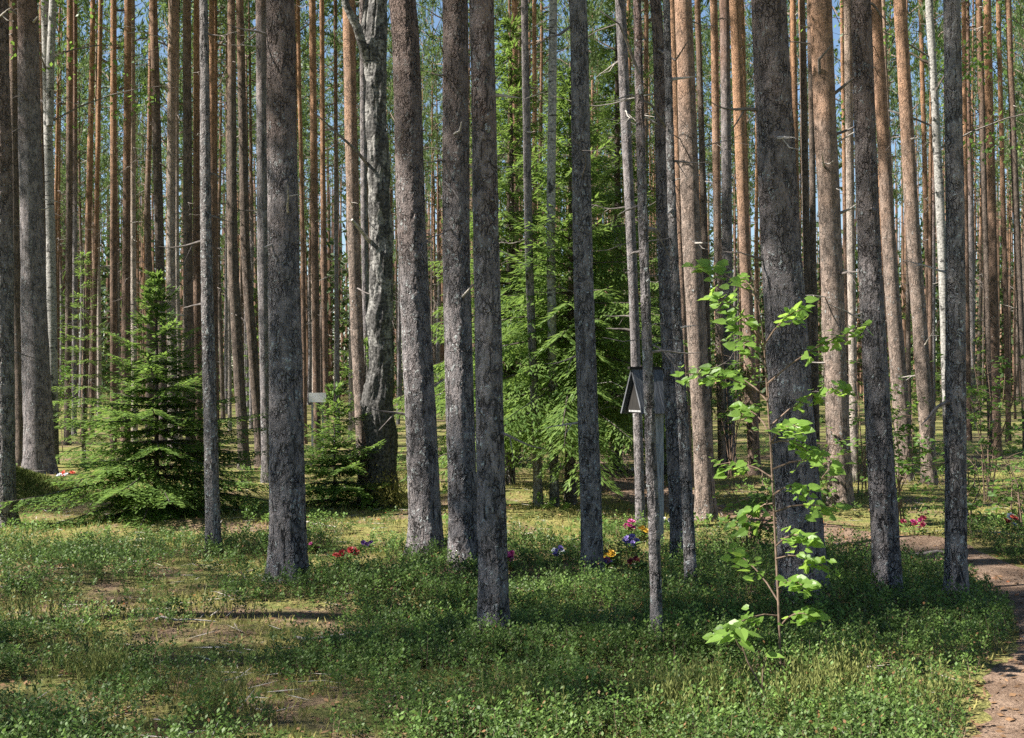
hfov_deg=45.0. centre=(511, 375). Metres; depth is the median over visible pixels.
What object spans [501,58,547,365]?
pine tree
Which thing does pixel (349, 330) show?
pine tree
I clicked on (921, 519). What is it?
grave flowers
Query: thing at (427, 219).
pine tree
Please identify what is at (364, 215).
pine tree
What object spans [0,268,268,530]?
spruce tree
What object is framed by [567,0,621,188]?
pine tree
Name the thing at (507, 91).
pine tree
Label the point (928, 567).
lingonberry undergrowth
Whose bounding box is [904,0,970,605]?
pine tree
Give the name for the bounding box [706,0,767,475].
pine tree
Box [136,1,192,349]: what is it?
pine tree
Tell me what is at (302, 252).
pine tree
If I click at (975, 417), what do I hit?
leafy shrub
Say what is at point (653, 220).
pine tree
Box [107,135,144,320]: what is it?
pine tree
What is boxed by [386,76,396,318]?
pine tree
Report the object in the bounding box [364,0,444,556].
pine tree
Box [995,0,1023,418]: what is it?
pine tree
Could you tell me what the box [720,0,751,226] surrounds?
pine tree
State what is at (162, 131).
pine tree
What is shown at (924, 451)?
leafy shrub
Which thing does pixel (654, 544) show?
pine tree
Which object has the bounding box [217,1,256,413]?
pine tree
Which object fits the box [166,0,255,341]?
pine tree
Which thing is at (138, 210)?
pine tree
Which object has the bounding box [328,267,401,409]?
spruce tree
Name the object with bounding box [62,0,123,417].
pine tree
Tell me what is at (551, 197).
birch tree
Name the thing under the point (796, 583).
linden sapling
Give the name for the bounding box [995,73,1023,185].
pine tree
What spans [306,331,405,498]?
spruce tree
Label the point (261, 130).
pine tree
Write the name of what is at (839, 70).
pine tree
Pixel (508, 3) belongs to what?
pine tree
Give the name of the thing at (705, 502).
pine tree
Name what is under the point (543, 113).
pine tree
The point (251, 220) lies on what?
pine tree
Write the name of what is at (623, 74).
pine tree
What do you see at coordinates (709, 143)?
pine tree
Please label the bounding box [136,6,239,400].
pine tree
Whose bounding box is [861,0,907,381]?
pine tree
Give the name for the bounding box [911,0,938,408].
pine tree
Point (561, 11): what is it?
pine tree
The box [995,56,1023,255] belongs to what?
pine tree
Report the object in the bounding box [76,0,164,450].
pine tree
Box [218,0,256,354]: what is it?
pine tree
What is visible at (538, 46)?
pine tree
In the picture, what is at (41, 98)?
pine tree
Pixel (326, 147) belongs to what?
pine tree
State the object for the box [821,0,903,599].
pine tree
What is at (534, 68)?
pine tree
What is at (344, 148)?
pine tree
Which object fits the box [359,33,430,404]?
pine tree
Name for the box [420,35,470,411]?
pine tree
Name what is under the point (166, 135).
pine tree
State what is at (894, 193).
pine tree
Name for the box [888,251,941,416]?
spruce tree
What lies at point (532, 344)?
pine tree
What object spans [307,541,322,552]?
grave flowers
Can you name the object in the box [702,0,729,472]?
pine tree
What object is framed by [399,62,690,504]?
spruce tree
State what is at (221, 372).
pine tree
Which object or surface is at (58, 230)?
pine tree
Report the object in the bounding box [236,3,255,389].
pine tree
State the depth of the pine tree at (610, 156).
66.82 m
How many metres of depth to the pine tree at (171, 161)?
22.64 m
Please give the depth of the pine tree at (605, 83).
48.15 m
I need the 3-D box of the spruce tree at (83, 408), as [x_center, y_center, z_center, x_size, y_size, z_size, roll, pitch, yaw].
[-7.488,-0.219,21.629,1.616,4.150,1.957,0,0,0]
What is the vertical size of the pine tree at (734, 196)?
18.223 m
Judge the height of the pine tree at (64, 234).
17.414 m
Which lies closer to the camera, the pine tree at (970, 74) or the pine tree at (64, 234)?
the pine tree at (970, 74)
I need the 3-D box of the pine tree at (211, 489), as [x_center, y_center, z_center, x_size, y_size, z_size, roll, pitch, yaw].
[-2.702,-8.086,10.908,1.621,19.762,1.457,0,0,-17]
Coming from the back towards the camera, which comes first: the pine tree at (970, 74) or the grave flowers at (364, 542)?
the pine tree at (970, 74)
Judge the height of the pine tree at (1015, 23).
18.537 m
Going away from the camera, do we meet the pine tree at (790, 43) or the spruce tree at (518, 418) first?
the spruce tree at (518, 418)
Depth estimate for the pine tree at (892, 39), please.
32.74 m
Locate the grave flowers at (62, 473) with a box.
[56,470,74,480]
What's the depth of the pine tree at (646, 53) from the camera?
27.15 m
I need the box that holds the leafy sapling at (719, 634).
[705,628,784,698]
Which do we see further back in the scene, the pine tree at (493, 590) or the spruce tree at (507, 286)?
the spruce tree at (507, 286)
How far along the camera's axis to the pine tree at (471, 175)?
60.30 m
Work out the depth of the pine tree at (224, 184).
61.68 m
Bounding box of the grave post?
[620,367,664,545]
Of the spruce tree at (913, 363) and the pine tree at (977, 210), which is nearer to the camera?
the spruce tree at (913, 363)
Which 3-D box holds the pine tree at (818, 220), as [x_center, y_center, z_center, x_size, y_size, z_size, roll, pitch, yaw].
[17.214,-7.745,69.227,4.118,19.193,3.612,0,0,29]
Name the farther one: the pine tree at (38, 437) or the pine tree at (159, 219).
the pine tree at (159, 219)
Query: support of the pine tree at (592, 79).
on the ground at (552, 519)
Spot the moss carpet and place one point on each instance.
(244, 622)
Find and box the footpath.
[576,448,1023,737]
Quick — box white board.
[309,393,325,454]
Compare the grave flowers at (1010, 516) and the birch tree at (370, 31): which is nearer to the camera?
the grave flowers at (1010, 516)
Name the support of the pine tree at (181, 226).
on the ground at (552, 519)
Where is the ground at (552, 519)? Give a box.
[0,387,1023,737]
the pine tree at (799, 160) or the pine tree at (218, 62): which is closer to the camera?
the pine tree at (218, 62)
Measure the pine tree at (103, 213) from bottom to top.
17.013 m
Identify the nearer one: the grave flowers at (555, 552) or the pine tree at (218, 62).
the grave flowers at (555, 552)
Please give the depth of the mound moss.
15.99 m
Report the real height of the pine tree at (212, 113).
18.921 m
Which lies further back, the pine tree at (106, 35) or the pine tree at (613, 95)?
the pine tree at (613, 95)
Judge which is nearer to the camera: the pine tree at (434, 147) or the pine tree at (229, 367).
the pine tree at (229, 367)
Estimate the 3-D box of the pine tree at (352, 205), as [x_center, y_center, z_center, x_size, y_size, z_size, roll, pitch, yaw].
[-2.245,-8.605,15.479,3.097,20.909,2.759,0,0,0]
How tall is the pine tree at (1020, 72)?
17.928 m
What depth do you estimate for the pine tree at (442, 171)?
65.21 m
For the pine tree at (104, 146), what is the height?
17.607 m
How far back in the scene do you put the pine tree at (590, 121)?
61.95 m
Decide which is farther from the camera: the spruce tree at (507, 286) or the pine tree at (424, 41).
the pine tree at (424, 41)
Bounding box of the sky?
[38,0,1023,378]
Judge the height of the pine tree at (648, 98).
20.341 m
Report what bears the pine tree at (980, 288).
on the ground at (552, 519)
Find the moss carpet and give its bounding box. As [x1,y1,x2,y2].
[0,466,1023,737]
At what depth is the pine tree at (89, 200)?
30.85 m
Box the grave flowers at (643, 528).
[633,525,648,542]
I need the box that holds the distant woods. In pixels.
[19,71,1021,402]
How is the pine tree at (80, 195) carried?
on the ground at (552, 519)
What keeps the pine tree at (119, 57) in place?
on the ground at (552, 519)
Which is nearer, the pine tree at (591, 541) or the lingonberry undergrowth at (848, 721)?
the lingonberry undergrowth at (848, 721)
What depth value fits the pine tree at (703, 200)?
22.00 m
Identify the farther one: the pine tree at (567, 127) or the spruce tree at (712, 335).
the spruce tree at (712, 335)
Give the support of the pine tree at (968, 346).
on the ground at (552, 519)
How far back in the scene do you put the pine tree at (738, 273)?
73.67 m
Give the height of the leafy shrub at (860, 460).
1.890 m
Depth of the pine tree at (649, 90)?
40.21 m
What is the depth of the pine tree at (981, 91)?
25.11 m
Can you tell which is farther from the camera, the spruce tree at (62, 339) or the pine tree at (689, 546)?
the spruce tree at (62, 339)
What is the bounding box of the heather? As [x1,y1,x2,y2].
[0,584,972,730]
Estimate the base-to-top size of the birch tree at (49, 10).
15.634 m
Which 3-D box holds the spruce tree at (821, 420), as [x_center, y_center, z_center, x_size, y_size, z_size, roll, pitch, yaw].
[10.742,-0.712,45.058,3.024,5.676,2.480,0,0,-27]
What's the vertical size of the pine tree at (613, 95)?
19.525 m
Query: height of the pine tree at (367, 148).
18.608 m
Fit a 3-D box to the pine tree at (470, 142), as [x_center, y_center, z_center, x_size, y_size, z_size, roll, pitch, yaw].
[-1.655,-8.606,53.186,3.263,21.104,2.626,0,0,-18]
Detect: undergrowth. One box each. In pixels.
[0,433,1023,533]
[0,506,1023,625]
[0,509,1023,737]
[0,588,1016,737]
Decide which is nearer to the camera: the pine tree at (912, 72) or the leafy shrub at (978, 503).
the leafy shrub at (978, 503)
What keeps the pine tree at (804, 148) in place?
on the ground at (552, 519)
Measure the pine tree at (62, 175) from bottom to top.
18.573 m
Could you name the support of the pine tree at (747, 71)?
on the ground at (552, 519)
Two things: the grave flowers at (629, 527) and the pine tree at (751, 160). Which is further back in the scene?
the pine tree at (751, 160)
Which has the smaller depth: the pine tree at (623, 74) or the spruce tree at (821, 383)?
the pine tree at (623, 74)
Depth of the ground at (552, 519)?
9.17 m
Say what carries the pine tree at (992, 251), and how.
on the ground at (552, 519)
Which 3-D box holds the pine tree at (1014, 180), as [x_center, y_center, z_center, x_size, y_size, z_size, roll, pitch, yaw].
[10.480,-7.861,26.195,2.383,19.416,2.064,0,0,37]
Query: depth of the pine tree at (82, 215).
69.52 m
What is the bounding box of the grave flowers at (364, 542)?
[354,540,376,551]
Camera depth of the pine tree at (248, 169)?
66.80 m
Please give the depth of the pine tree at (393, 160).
58.74 m
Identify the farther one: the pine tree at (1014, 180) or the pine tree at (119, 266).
the pine tree at (119, 266)
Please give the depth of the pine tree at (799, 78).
52.68 m
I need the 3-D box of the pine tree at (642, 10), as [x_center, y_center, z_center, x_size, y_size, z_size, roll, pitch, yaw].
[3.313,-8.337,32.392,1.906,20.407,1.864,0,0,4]
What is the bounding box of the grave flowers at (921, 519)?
[899,515,932,534]
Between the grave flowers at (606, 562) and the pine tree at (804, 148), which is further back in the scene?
the pine tree at (804, 148)
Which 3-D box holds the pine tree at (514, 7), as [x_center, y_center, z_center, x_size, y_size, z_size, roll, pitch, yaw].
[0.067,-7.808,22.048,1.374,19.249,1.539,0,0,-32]
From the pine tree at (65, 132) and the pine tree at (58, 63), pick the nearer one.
the pine tree at (58, 63)
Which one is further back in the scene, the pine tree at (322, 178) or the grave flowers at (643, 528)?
the pine tree at (322, 178)
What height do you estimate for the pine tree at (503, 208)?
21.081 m
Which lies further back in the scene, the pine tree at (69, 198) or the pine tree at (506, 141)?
the pine tree at (506, 141)
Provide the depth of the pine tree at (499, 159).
70.02 m
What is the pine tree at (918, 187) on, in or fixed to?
on the ground at (552, 519)
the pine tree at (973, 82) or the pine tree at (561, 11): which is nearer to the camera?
the pine tree at (973, 82)
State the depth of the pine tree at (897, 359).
18.13 m
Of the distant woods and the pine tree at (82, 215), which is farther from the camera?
the distant woods
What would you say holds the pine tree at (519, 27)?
on the ground at (552, 519)
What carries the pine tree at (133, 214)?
on the ground at (552, 519)
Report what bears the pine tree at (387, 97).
on the ground at (552, 519)
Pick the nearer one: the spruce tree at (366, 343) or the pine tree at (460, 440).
the pine tree at (460, 440)
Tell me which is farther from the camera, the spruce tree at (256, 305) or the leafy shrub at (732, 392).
the spruce tree at (256, 305)
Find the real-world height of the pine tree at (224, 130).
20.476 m
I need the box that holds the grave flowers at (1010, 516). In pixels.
[997,513,1023,537]
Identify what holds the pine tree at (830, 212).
on the ground at (552, 519)
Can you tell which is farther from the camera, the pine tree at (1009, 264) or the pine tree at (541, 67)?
the pine tree at (1009, 264)
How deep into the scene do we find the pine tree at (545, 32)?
52.46 m
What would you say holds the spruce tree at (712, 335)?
on the ground at (552, 519)
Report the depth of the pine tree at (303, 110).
42.98 m
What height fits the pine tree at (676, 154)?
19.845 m
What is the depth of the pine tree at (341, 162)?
48.46 m
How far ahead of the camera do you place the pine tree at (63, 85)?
41.75 m
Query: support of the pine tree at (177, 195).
on the ground at (552, 519)
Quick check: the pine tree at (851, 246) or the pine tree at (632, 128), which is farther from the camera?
the pine tree at (632, 128)
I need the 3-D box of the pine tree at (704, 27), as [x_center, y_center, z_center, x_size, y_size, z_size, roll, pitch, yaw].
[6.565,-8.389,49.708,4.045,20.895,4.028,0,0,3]
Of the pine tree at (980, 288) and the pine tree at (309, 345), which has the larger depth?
the pine tree at (309, 345)
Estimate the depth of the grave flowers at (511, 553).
9.99 m
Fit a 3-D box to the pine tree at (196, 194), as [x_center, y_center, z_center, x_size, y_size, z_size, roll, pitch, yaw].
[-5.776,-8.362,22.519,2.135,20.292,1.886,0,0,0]
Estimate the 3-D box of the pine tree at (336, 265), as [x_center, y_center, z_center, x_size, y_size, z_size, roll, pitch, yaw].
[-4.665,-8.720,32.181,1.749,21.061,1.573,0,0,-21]
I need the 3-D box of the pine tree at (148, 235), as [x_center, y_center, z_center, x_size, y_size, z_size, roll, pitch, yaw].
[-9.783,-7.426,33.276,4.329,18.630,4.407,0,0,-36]
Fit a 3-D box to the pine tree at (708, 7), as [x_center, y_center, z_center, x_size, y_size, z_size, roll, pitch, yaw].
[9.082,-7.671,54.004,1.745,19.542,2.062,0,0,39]
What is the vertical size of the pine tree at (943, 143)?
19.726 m
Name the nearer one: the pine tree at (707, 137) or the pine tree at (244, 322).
the pine tree at (244, 322)
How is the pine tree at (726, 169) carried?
on the ground at (552, 519)
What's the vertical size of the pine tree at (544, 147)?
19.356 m
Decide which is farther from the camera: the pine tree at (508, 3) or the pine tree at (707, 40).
the pine tree at (707, 40)
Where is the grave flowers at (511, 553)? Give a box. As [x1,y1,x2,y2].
[507,549,520,569]
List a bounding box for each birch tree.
[9,0,170,463]
[314,0,407,510]
[510,0,601,506]
[794,0,1023,458]
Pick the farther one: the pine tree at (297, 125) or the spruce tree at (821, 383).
the pine tree at (297, 125)
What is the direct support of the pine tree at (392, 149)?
on the ground at (552, 519)
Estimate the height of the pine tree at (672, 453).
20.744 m
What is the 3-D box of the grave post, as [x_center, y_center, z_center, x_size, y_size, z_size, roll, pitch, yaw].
[1.285,0.786,11.538,0.470,1.734,0.355,0,0,-29]
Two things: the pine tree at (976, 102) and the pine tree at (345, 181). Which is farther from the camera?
the pine tree at (345, 181)
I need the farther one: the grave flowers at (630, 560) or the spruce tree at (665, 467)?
the spruce tree at (665, 467)
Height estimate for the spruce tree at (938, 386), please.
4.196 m
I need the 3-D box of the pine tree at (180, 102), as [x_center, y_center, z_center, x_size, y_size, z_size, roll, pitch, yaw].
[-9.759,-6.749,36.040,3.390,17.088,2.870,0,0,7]
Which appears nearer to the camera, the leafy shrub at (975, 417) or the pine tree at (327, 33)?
the leafy shrub at (975, 417)
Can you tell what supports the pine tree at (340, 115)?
on the ground at (552, 519)
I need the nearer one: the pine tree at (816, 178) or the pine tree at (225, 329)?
the pine tree at (225, 329)
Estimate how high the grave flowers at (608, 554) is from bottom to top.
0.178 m
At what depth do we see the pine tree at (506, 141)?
45.86 m
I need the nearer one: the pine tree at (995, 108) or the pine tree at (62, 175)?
the pine tree at (995, 108)
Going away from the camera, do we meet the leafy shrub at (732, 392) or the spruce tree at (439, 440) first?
the leafy shrub at (732, 392)
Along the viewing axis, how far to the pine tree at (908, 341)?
36.88 m
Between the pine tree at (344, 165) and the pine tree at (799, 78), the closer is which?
the pine tree at (799, 78)
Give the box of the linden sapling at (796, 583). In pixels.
[671,257,872,678]
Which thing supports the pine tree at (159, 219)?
on the ground at (552, 519)
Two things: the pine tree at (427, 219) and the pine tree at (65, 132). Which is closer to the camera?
the pine tree at (65, 132)
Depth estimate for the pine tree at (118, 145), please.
68.26 m
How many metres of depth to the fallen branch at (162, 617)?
7.85 m
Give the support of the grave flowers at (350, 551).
on the ground at (552, 519)
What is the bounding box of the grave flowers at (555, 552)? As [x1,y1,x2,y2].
[548,545,571,560]
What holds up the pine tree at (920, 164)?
on the ground at (552, 519)
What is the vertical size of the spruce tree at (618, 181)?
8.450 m
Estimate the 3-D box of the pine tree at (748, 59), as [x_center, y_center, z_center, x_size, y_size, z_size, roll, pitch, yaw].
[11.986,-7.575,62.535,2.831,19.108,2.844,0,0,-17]
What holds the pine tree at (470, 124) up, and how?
on the ground at (552, 519)
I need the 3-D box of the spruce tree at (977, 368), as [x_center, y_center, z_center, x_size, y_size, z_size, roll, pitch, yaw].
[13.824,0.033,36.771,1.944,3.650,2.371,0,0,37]
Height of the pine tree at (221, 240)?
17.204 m
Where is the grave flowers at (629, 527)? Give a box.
[619,519,636,536]
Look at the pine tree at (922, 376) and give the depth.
17.45 m
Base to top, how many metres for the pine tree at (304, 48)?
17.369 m
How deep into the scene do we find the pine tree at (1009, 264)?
52.37 m
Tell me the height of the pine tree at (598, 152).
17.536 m
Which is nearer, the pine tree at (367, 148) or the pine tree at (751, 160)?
the pine tree at (367, 148)
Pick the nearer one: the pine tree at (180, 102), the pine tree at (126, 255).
the pine tree at (126, 255)
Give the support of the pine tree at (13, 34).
on the ground at (552, 519)
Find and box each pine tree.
[0,0,40,527]
[8,0,90,473]
[9,0,22,465]
[19,109,65,236]
[38,0,109,348]
[38,4,89,169]
[39,0,96,251]
[52,0,109,406]
[52,61,94,397]
[53,20,88,400]
[53,71,94,402]
[54,0,88,415]
[54,137,104,380]
[55,0,103,435]
[56,0,101,444]
[60,59,122,315]
[60,75,122,397]
[60,122,122,396]
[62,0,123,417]
[64,0,164,430]
[64,47,121,404]
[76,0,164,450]
[80,0,104,439]
[84,0,107,433]
[85,0,147,349]
[100,19,161,379]
[101,33,142,402]
[106,0,176,455]
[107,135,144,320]
[117,0,182,435]
[117,0,182,455]
[117,0,236,328]
[117,51,152,281]
[121,0,181,454]
[131,0,167,440]
[135,56,153,403]
[136,0,192,337]
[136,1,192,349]
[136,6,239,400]
[137,57,222,241]
[151,127,225,326]
[156,0,203,456]
[159,0,199,462]
[159,0,242,551]
[160,0,183,446]
[162,62,224,232]
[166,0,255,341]
[179,35,192,258]
[180,0,236,100]
[180,0,255,417]
[181,0,247,334]
[192,0,223,449]
[192,28,256,347]
[217,0,244,430]
[217,0,255,417]
[217,0,307,427]
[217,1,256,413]
[217,14,256,349]
[217,38,299,320]
[217,96,239,214]
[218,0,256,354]
[220,126,256,269]
[221,0,256,469]
[226,0,260,466]
[226,0,310,583]
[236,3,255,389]
[236,21,319,188]
[240,0,268,482]
[248,6,309,260]
[248,6,318,145]
[248,99,309,172]
[295,0,307,443]
[295,0,333,252]
[296,0,331,452]
[297,26,345,392]
[297,27,344,337]
[297,53,333,404]
[297,88,326,320]
[300,0,359,413]
[301,0,392,428]
[307,0,330,443]
[308,23,359,289]
[316,29,359,411]
[325,0,346,436]
[326,0,394,275]
[326,78,360,349]
[330,0,361,440]
[333,71,360,245]
[338,81,360,239]
[343,0,368,503]
[355,0,368,375]
[356,11,391,248]
[357,35,397,325]
[357,67,393,244]
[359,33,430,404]
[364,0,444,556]
[386,0,438,424]
[386,57,397,348]
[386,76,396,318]
[403,0,513,570]
[416,0,470,288]
[417,0,441,233]
[417,0,442,352]
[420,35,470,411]
[420,46,439,248]
[423,67,442,400]
[423,113,472,372]
[436,110,442,243]
[438,0,504,378]
[468,0,472,298]
[468,0,544,261]
[468,0,608,213]
[470,0,544,641]
[470,1,567,206]
[470,61,505,239]
[470,94,506,222]
[494,0,544,417]
[495,0,561,254]
[497,2,570,248]
[497,11,532,256]
[498,112,523,227]
[499,0,573,505]
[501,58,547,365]
[503,59,564,226]
[511,0,523,463]
[520,0,537,255]
[522,0,710,559]
[529,0,566,309]
[531,0,606,574]
[531,0,620,221]
[532,100,566,199]
[537,48,568,251]
[545,0,631,251]
[546,51,570,291]
[556,79,613,215]
[557,30,634,295]
[558,0,600,224]
[559,50,589,233]
[562,0,698,223]
[566,0,653,529]
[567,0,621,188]
[590,0,654,364]
[594,52,654,188]
[596,7,634,166]
[596,80,622,292]
[599,0,697,587]
[600,0,699,647]
[601,0,709,440]
[603,0,653,271]
[613,0,654,294]
[623,0,653,431]
[630,0,654,305]
[631,0,755,521]
[633,0,744,486]
[634,38,656,342]
[634,74,657,364]
[641,0,710,257]
[642,1,719,129]
[654,14,732,222]
[693,0,713,455]
[694,22,754,358]
[694,24,733,222]
[695,4,754,307]
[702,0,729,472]
[703,0,733,232]
[705,0,736,463]
[705,125,738,315]
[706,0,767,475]
[706,40,754,393]
[711,0,834,605]
[719,0,754,419]
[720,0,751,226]
[720,40,754,283]
[730,62,754,413]
[731,0,763,422]
[731,70,758,400]
[739,0,857,506]
[746,87,754,254]
[787,0,806,238]
[787,0,808,239]
[787,0,815,240]
[787,2,808,175]
[790,0,818,345]
[798,0,857,387]
[798,0,894,344]
[799,91,841,401]
[807,0,819,448]
[807,89,818,276]
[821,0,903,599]
[834,0,911,197]
[835,0,914,481]
[837,0,848,399]
[839,0,918,320]
[844,0,923,481]
[854,0,902,187]
[854,21,901,203]
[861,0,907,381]
[876,25,904,222]
[884,0,918,341]
[885,0,928,418]
[888,0,962,400]
[893,0,939,484]
[898,67,928,232]
[898,100,928,399]
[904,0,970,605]
[907,0,976,430]
[908,0,1015,429]
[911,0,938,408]
[911,0,944,300]
[914,1,944,420]
[920,21,961,407]
[926,0,972,441]
[935,110,979,233]
[937,4,984,141]
[938,0,1004,334]
[940,11,1008,319]
[941,24,1021,414]
[943,16,978,144]
[970,0,992,452]
[972,0,1016,458]
[975,77,1000,403]
[992,0,1023,389]
[992,1,1023,303]
[993,0,1023,177]
[993,19,1023,273]
[995,0,1013,441]
[995,0,1023,113]
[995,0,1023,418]
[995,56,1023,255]
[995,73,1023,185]
[995,102,1023,402]
[996,0,1023,317]
[996,3,1023,205]
[1001,0,1023,449]
[1017,85,1023,233]
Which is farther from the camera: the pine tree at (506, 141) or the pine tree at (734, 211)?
the pine tree at (734, 211)
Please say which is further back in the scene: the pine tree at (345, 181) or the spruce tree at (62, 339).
the pine tree at (345, 181)
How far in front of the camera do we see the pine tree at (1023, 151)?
58.42 m
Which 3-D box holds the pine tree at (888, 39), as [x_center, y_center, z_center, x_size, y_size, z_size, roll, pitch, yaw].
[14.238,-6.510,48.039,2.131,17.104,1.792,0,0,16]
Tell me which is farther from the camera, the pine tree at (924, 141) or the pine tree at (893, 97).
the pine tree at (893, 97)
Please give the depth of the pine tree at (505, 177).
74.15 m
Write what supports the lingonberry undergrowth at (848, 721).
on the ground at (552, 519)
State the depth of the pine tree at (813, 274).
21.01 m
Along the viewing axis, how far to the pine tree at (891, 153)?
60.25 m
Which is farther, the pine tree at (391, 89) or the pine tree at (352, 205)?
the pine tree at (391, 89)
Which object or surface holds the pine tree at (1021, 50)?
on the ground at (552, 519)
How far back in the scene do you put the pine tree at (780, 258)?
8.39 m
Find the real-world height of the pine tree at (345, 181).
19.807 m
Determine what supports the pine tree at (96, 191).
on the ground at (552, 519)
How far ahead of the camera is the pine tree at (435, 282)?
68.61 m
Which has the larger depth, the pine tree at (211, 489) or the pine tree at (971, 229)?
the pine tree at (971, 229)
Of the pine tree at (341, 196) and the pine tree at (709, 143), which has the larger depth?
the pine tree at (341, 196)
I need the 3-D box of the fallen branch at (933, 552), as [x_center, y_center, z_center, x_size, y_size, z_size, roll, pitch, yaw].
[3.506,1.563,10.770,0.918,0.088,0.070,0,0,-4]
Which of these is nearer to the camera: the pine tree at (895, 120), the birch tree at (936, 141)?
the birch tree at (936, 141)
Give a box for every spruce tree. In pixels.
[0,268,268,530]
[51,243,125,467]
[60,286,78,405]
[220,286,259,426]
[253,381,407,512]
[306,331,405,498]
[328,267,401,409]
[393,10,630,484]
[394,207,532,465]
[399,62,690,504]
[517,0,742,471]
[620,246,722,474]
[710,319,716,402]
[817,283,825,422]
[818,340,824,415]
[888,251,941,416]
[935,352,942,416]
[971,319,1004,430]
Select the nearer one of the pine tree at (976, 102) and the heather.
the heather
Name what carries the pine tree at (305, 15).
on the ground at (552, 519)
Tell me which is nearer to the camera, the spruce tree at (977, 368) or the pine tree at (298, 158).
the spruce tree at (977, 368)
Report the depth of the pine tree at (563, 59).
66.67 m
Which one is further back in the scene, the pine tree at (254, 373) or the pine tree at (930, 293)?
the pine tree at (930, 293)
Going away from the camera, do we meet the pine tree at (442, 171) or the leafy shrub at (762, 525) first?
the leafy shrub at (762, 525)
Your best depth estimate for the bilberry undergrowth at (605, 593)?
7.30 m
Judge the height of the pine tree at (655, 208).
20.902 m
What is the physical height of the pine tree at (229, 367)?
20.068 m
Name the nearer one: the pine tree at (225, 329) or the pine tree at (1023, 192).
the pine tree at (225, 329)
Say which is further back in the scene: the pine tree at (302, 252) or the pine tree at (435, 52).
the pine tree at (435, 52)
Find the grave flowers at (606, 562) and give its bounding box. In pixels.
[604,556,615,568]
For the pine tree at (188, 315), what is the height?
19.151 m
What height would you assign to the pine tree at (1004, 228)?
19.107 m
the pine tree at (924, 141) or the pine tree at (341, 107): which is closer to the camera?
the pine tree at (924, 141)
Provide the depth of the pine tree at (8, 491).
13.31 m
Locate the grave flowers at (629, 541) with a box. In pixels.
[616,534,640,554]
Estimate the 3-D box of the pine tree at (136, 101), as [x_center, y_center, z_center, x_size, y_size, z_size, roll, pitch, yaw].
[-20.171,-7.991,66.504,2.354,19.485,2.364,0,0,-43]
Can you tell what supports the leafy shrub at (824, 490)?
on the ground at (552, 519)
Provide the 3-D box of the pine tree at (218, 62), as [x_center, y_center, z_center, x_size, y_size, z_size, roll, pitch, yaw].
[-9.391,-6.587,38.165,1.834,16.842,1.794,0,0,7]
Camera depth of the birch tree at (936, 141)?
21.99 m
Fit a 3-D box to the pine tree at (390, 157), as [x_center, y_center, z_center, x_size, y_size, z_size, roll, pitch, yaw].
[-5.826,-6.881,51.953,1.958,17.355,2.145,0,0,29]
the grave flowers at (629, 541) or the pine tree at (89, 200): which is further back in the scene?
the pine tree at (89, 200)
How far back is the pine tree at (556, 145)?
71.39 m
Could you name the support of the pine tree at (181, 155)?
on the ground at (552, 519)
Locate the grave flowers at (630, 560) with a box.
[627,556,648,571]
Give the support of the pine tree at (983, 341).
on the ground at (552, 519)
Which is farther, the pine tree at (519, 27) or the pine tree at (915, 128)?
the pine tree at (915, 128)
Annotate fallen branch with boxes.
[155,616,214,621]
[862,550,943,559]
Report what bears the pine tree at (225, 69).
on the ground at (552, 519)
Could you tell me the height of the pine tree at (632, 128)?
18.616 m
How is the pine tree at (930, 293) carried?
on the ground at (552, 519)
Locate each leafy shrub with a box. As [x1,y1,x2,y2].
[58,331,91,451]
[708,330,766,477]
[712,459,826,551]
[739,418,850,499]
[819,353,908,496]
[846,394,944,525]
[899,443,1009,535]
[930,336,1023,501]
[981,451,1023,530]
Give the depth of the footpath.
9.67 m
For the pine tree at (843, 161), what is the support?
on the ground at (552, 519)
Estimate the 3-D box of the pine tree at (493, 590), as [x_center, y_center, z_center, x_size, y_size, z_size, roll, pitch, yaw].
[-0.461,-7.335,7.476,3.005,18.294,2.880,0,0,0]
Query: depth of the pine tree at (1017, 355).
72.16 m
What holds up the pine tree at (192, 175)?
on the ground at (552, 519)
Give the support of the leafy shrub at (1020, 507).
on the ground at (552, 519)
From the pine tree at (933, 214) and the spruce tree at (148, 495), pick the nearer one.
the spruce tree at (148, 495)
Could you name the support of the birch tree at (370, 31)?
on the ground at (552, 519)
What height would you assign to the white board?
1.280 m
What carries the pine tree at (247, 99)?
on the ground at (552, 519)
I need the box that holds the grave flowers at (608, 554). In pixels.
[603,549,620,566]
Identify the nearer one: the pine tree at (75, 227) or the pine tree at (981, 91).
the pine tree at (981, 91)
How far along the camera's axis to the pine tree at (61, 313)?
64.79 m
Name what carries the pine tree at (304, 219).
on the ground at (552, 519)
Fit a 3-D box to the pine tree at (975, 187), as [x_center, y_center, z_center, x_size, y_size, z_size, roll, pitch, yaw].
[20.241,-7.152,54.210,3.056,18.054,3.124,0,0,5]
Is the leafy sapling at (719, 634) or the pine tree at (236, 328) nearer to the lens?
the leafy sapling at (719, 634)
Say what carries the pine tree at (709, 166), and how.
on the ground at (552, 519)
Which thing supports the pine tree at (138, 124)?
on the ground at (552, 519)
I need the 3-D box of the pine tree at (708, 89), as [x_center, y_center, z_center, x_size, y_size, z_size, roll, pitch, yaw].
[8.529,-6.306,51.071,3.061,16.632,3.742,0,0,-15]
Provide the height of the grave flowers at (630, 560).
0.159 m
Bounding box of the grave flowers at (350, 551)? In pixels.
[327,546,359,568]
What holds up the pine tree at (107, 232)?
on the ground at (552, 519)
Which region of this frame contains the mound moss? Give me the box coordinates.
[16,466,130,511]
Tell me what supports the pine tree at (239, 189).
on the ground at (552, 519)

